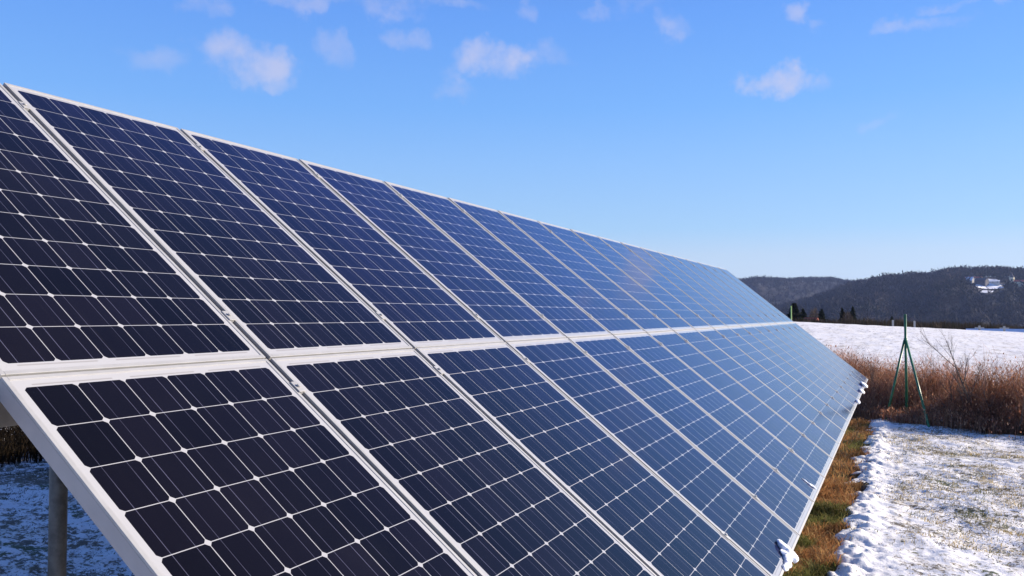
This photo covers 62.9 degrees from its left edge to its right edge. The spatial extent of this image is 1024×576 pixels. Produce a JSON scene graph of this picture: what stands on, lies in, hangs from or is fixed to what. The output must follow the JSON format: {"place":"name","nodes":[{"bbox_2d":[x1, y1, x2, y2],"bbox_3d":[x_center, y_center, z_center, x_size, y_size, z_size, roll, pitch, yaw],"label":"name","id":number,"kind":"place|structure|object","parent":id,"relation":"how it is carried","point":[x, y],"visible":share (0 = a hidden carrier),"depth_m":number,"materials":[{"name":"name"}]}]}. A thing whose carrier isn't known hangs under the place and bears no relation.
{"place":"outdoors","nodes":[
{"label":"outdoors","id":0,"kind":"place"},
{"bbox_2d":[0,453,132,575],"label":"grass","id":1,"kind":"structure","parent":0,"point":[42,508],"depth_m":6.93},
{"bbox_2d":[0,322,1023,575],"bbox_3d":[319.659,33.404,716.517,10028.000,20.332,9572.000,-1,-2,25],"label":"ground","id":2,"kind":"structure","parent":0,"point":[22,546],"depth_m":7.59,"materials":[{"name":"white snow"}]},
{"bbox_2d":[0,425,46,466],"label":"dry brush","id":3,"kind":"object","parent":2,"relation":"on","point":[15,440],"visible":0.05,"depth_m":8.24,"materials":[{"name":"brown plant"}]},
{"bbox_2d":[0,88,853,575],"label":"mounting frame","id":4,"kind":"object","parent":2,"relation":"on","point":[58,532],"visible":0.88,"depth_m":2.67,"materials":[{"name":"metal"}]},
{"bbox_2d":[0,83,265,378],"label":"solar panel","id":5,"kind":"object","parent":4,"relation":"on","point":[94,276],"visible":0.88,"depth_m":2.35,"materials":[{"name":"glass"}]},
{"bbox_2d":[3,83,412,360],"bbox_3d":[-1.140,-0.246,3.180,1.595,0.042,0.818,40,14,20],"label":"solar panel","id":6,"kind":"object","parent":4,"relation":"on","point":[224,241],"visible":0.94,"depth_m":3.09,"materials":[{"name":"glass"}]},
{"bbox_2d":[0,359,476,575],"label":"solar panel","id":7,"kind":"object","parent":4,"relation":"attached to","point":[259,467],"visible":1,"depth_m":1.93,"materials":[{"name":"glass"}]},
{"bbox_2d":[180,129,503,349],"bbox_3d":[-0.790,-0.221,3.941,1.595,0.042,0.818,40,14,20],"label":"solar panel","id":8,"kind":"object","parent":4,"relation":"on","point":[373,268],"visible":0.92,"depth_m":3.87,"materials":[{"name":"glass"}]},
{"bbox_2d":[299,159,565,341],"bbox_3d":[-0.440,-0.197,4.702,1.595,0.042,0.818,40,14,20],"label":"solar panel","id":9,"kind":"object","parent":4,"relation":"on","point":[471,284],"visible":0.89,"depth_m":4.64,"materials":[{"name":"glass"}]},
{"bbox_2d":[270,349,655,575],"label":"solar panel","id":10,"kind":"object","parent":4,"relation":"attached to","point":[479,492],"visible":0.88,"depth_m":2.65,"materials":[{"name":"glass"}]},
{"bbox_2d":[384,181,611,337],"bbox_3d":[-0.090,-0.173,5.463,1.595,0.042,0.818,40,14,20],"label":"solar panel","id":11,"kind":"object","parent":4,"relation":"on","point":[563,314],"visible":0.9,"depth_m":5.41,"materials":[{"name":"glass"}]},
{"bbox_2d":[448,197,645,334],"bbox_3d":[0.261,-0.149,6.223,1.595,0.042,0.818,41,14,20],"label":"solar panel","id":12,"kind":"object","parent":4,"relation":"on","point":[607,315],"visible":0.89,"depth_m":6.17,"materials":[{"name":"glass"}]},
{"bbox_2d":[498,210,672,332],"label":"solar panel","id":13,"kind":"object","parent":4,"relation":"on","point":[600,283],"visible":0.88,"depth_m":6.94,"materials":[{"name":"glass"}]},
{"bbox_2d":[415,342,768,575],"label":"solar panel","id":14,"kind":"object","parent":4,"relation":"attached to","point":[647,517],"visible":0.94,"depth_m":3.36,"materials":[{"name":"glass"}]},
{"bbox_2d":[538,221,693,330],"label":"solar panel","id":15,"kind":"object","parent":4,"relation":"on","point":[646,299],"visible":0.85,"depth_m":7.71,"materials":[{"name":"glass"}]},
{"bbox_2d":[570,229,712,328],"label":"solar panel","id":16,"kind":"object","parent":4,"relation":"on","point":[646,282],"visible":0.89,"depth_m":8.47,"materials":[{"name":"glass"}]},
{"bbox_2d":[506,338,798,575],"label":"solar panel","id":17,"kind":"object","parent":4,"relation":"attached to","point":[705,487],"visible":0.93,"depth_m":4.08,"materials":[{"name":"glass"}]},
{"bbox_2d":[776,539,798,570],"bbox_3d":[1.238,1.216,3.800,0.126,0.044,0.296,40,14,20],"label":"snow clump","id":18,"kind":"object","parent":17,"relation":"on","point":[788,554],"visible":1,"depth_m":3.82,"materials":[{"name":"white snow"}]},
{"bbox_2d":[598,236,726,327],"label":"solar panel","id":19,"kind":"object","parent":4,"relation":"on","point":[671,288],"visible":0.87,"depth_m":9.24,"materials":[{"name":"glass"}]},
{"bbox_2d":[621,242,739,326],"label":"solar panel","id":20,"kind":"object","parent":4,"relation":"on","point":[684,287],"visible":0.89,"depth_m":10.00,"materials":[{"name":"glass"}]},
{"bbox_2d":[568,335,813,535],"bbox_3d":[1.052,0.800,4.906,1.595,0.043,0.818,40,14,20],"label":"solar panel","id":21,"kind":"object","parent":4,"relation":"attached to","point":[779,496],"visible":0.91,"depth_m":4.85,"materials":[{"name":"glass"}]},
{"bbox_2d":[641,247,750,325],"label":"solar panel","id":22,"kind":"object","parent":4,"relation":"on","point":[699,289],"visible":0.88,"depth_m":10.77,"materials":[{"name":"glass"}]},
{"bbox_2d":[658,252,760,324],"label":"solar panel","id":23,"kind":"object","parent":4,"relation":"on","point":[711,290],"visible":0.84,"depth_m":11.53,"materials":[{"name":"glass"}]},
{"bbox_2d":[613,333,824,501],"bbox_3d":[1.402,0.826,5.667,1.595,0.042,0.818,41,14,20],"label":"solar panel","id":24,"kind":"object","parent":4,"relation":"attached to","point":[765,445],"visible":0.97,"depth_m":5.62,"materials":[{"name":"glass"}]},
{"bbox_2d":[672,255,768,324],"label":"solar panel","id":25,"kind":"object","parent":4,"relation":"on","point":[724,292],"visible":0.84,"depth_m":12.29,"materials":[{"name":"glass"}]},
{"bbox_2d":[686,259,776,323],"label":"solar panel","id":26,"kind":"object","parent":4,"relation":"on","point":[740,298],"visible":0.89,"depth_m":13.05,"materials":[{"name":"glass"}]},
{"bbox_2d":[648,331,832,477],"bbox_3d":[1.751,0.852,6.428,1.595,0.042,0.818,41,14,20],"label":"solar panel","id":27,"kind":"object","parent":4,"relation":"attached to","point":[774,424],"visible":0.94,"depth_m":6.39,"materials":[{"name":"glass"}]},
{"bbox_2d":[698,262,782,323],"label":"solar panel","id":28,"kind":"object","parent":4,"relation":"on","point":[742,294],"visible":0.77,"depth_m":13.81,"materials":[{"name":"glass"}]},
{"bbox_2d":[709,265,788,322],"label":"solar panel","id":29,"kind":"object","parent":4,"relation":"on","point":[750,295],"visible":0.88,"depth_m":14.59,"materials":[{"name":"glass"}]},
{"bbox_2d":[718,267,792,322],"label":"solar panel","id":30,"kind":"object","parent":4,"relation":"on","point":[758,296],"visible":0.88,"depth_m":15.33,"materials":[{"name":"glass"}]},
{"bbox_2d":[675,329,839,458],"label":"solar panel","id":31,"kind":"object","parent":4,"relation":"attached to","point":[822,440],"visible":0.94,"depth_m":7.15,"materials":[{"name":"glass"}]},
{"bbox_2d":[696,328,844,443],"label":"solar panel","id":32,"kind":"object","parent":4,"relation":"attached to","point":[836,433],"visible":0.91,"depth_m":7.92,"materials":[{"name":"glass"}]},
{"bbox_2d":[714,327,848,431],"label":"solar panel","id":33,"kind":"object","parent":4,"relation":"attached to","point":[788,380],"visible":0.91,"depth_m":8.69,"materials":[{"name":"glass"}]},
{"bbox_2d":[729,326,852,421],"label":"solar panel","id":34,"kind":"object","parent":4,"relation":"attached to","point":[796,375],"visible":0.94,"depth_m":9.46,"materials":[{"name":"glass"}]},
{"bbox_2d":[741,325,855,412],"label":"solar panel","id":35,"kind":"object","parent":4,"relation":"attached to","point":[803,370],"visible":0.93,"depth_m":10.21,"materials":[{"name":"glass"}]},
{"bbox_2d":[752,325,857,405],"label":"solar panel","id":36,"kind":"object","parent":4,"relation":"attached to","point":[826,379],"visible":0.67,"depth_m":10.99,"materials":[{"name":"glass"}]},
{"bbox_2d":[762,324,860,399],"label":"solar panel","id":37,"kind":"object","parent":4,"relation":"attached to","point":[815,363],"visible":0.76,"depth_m":11.75,"materials":[{"name":"glass"}]},
{"bbox_2d":[770,324,861,394],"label":"solar panel","id":38,"kind":"object","parent":4,"relation":"attached to","point":[816,357],"visible":0.62,"depth_m":12.52,"materials":[{"name":"glass"}]},
{"bbox_2d":[778,323,864,389],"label":"solar panel","id":39,"kind":"object","parent":4,"relation":"attached to","point":[821,355],"visible":0.62,"depth_m":13.28,"materials":[{"name":"glass"}]},
{"bbox_2d":[860,381,867,387],"bbox_3d":[5.607,1.536,13.333,0.140,0.065,0.350,41,15,20],"label":"snow clump","id":40,"kind":"object","parent":39,"relation":"on","point":[863,384],"visible":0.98,"depth_m":13.20,"materials":[{"name":"white snow"}]},
{"bbox_2d":[784,323,866,382],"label":"solar panel","id":41,"kind":"object","parent":4,"relation":"attached to","point":[825,353],"visible":0.67,"depth_m":14.05,"materials":[{"name":"glass"}]},
{"bbox_2d":[790,322,867,381],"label":"solar panel","id":42,"kind":"object","parent":4,"relation":"attached to","point":[830,352],"visible":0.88,"depth_m":14.80,"materials":[{"name":"glass"}]},
{"bbox_2d":[787,303,802,321],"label":"conifer tree","id":43,"kind":"object","parent":2,"relation":"on","point":[796,314],"visible":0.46,"depth_m":113.19,"materials":[{"name":"green plant"}]},
{"bbox_2d":[801,308,806,317],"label":"conifer tree","id":44,"kind":"object","parent":2,"relation":"on","point":[803,313],"visible":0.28,"depth_m":127.25,"materials":[{"name":"green plant"}]},
{"bbox_2d":[808,308,818,316],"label":"leafless tree","id":45,"kind":"object","parent":2,"relation":"on","point":[813,311],"visible":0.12,"depth_m":140.88,"materials":[{"name":"brown plant"}]},
{"bbox_2d":[818,309,826,319],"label":"conifer tree","id":46,"kind":"object","parent":2,"relation":"on","point":[821,314],"visible":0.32,"depth_m":131.09,"materials":[{"name":"green plant"}]},
{"bbox_2d":[839,308,844,320],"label":"conifer tree","id":47,"kind":"object","parent":2,"relation":"on","point":[841,313],"visible":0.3,"depth_m":130.08,"materials":[{"name":"green plant"}]},
{"bbox_2d":[841,310,852,322],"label":"leafless tree","id":48,"kind":"object","parent":2,"relation":"on","point":[846,315],"visible":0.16,"depth_m":120.42,"materials":[{"name":"brown plant"}]},
{"bbox_2d":[848,306,856,320],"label":"conifer tree","id":49,"kind":"object","parent":2,"relation":"on","point":[852,311],"visible":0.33,"depth_m":138.70,"materials":[{"name":"green plant"}]},
{"bbox_2d":[864,357,882,399],"bbox_3d":[7.085,1.867,16.413,0.410,1.329,0.533,0,-2,10],"label":"weed stalk","id":50,"kind":"object","parent":2,"relation":"on","point":[872,374],"visible":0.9,"depth_m":16.46,"materials":[{"name":"brown plant"}]},
{"bbox_2d":[790,317,1023,329],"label":"hedge","id":51,"kind":"object","parent":2,"relation":"on","point":[949,325],"visible":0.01,"depth_m":106.10,"materials":[{"name":"brown plant"}]},
{"bbox_2d":[886,314,929,426],"bbox_3d":[7.020,1.548,15.006,0.504,2.155,1.595,0,-2,12],"label":"braced post","id":52,"kind":"object","parent":2,"relation":"on","point":[905,346],"visible":0.81,"depth_m":15.63,"materials":[{"name":"green metal"}]},
{"bbox_2d":[826,339,1023,439],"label":"dry brush","id":53,"kind":"object","parent":2,"relation":"on","point":[958,414],"visible":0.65,"depth_m":15.03,"materials":[{"name":"brown plant"}]},
{"bbox_2d":[922,352,943,390],"bbox_3d":[8.228,1.840,16.249,0.519,1.376,0.534,0,-2,6],"label":"weed stalk","id":54,"kind":"object","parent":2,"relation":"on","point":[932,374],"visible":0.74,"depth_m":16.15,"materials":[{"name":"brown plant"}]},
{"bbox_2d":[908,310,984,406],"bbox_3d":[7.592,1.370,14.469,1.358,2.101,0.650,0,-2,1],"label":"bare sapling","id":55,"kind":"object","parent":2,"relation":"on","point":[960,379],"visible":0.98,"depth_m":14.44,"materials":[{"name":"brown plant"}]},
{"bbox_2d":[924,355,985,403],"bbox_3d":[7.665,1.739,14.575,1.017,1.390,0.482,-1,-2,25],"label":"bare shrub","id":56,"kind":"object","parent":2,"relation":"on","point":[951,394],"visible":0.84,"depth_m":14.57,"materials":[{"name":"brown plant"}]},
{"bbox_2d":[962,361,1007,415],"bbox_3d":[7.962,1.738,13.966,0.744,1.319,0.725,2,-2,-40],"label":"bare shrub","id":57,"kind":"object","parent":2,"relation":"on","point":[984,391],"visible":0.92,"depth_m":14.00,"materials":[{"name":"brown plant"}]},
{"bbox_2d":[966,328,1023,331],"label":"shed","id":58,"kind":"structure","parent":2,"relation":"on","point":[1014,330],"depth_m":94.58,"materials":[{"name":"white glass"}]},
{"bbox_2d":[1012,373,1023,433],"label":"bare shrub","id":59,"kind":"object","parent":2,"relation":"on","point":[1021,420],"visible":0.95,"depth_m":13.14,"materials":[{"name":"brown plant"}]},
{"bbox_2d":[0,0,1023,281],"label":"sky","id":60,"kind":"structure","parent":0,"point":[843,139],"materials":[{"name":"blue"}]},
{"bbox_2d":[745,282,843,303],"bbox_3d":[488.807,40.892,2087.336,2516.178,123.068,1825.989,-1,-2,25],"label":"hill","id":61,"kind":"structure","parent":0,"point":[764,290],"depth_m":1935.13,"materials":[{"name":"brown plant"}]},
{"bbox_2d":[738,275,855,304],"bbox_3d":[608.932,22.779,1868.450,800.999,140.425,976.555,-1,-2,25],"label":"leafless forest","id":62,"kind":"object","parent":61,"relation":"on","point":[779,281],"visible":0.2,"depth_m":1992.80,"materials":[{"name":"brown plant"}]},
{"bbox_2d":[782,415,875,575],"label":"dry grass","id":63,"kind":"structure","parent":0,"point":[818,553],"depth_m":7.39,"materials":[{"name":"brown plant"}]},
{"bbox_2d":[808,276,1023,326],"bbox_3d":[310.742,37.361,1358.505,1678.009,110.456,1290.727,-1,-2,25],"label":"hill","id":64,"kind":"structure","parent":0,"point":[1000,290],"depth_m":1042.03,"materials":[{"name":"black plant"}]},
{"bbox_2d":[773,264,1023,327],"bbox_3d":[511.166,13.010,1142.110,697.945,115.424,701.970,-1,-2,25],"label":"leafless forest","id":65,"kind":"object","parent":64,"relation":"on","point":[867,294],"visible":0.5,"depth_m":1082.47,"materials":[{"name":"brown plant"}]},
{"bbox_2d":[974,278,988,285],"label":"house","id":66,"kind":"structure","parent":64,"relation":"on","point":[983,281],"depth_m":1180.63,"materials":[{"name":"tile"}]},
{"bbox_2d":[989,280,999,284],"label":"house","id":67,"kind":"structure","parent":64,"relation":"on","point":[995,282],"depth_m":1183.09,"materials":[{"name":"white"}]},
{"bbox_2d":[1009,272,1023,286],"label":"church","id":68,"kind":"structure","parent":64,"relation":"on","point":[1011,277],"depth_m":1190.79,"materials":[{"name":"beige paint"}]},
{"bbox_2d":[835,418,1023,575],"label":"snow","id":69,"kind":"structure","parent":0,"point":[978,490],"depth_m":8.62,"materials":[{"name":"white snow"}]},
{"bbox_2d":[975,283,1002,288],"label":"snowy meadow","id":70,"kind":"structure","parent":0,"point":[991,286],"depth_m":1174.51,"materials":[{"name":"white snow"}]}
]}

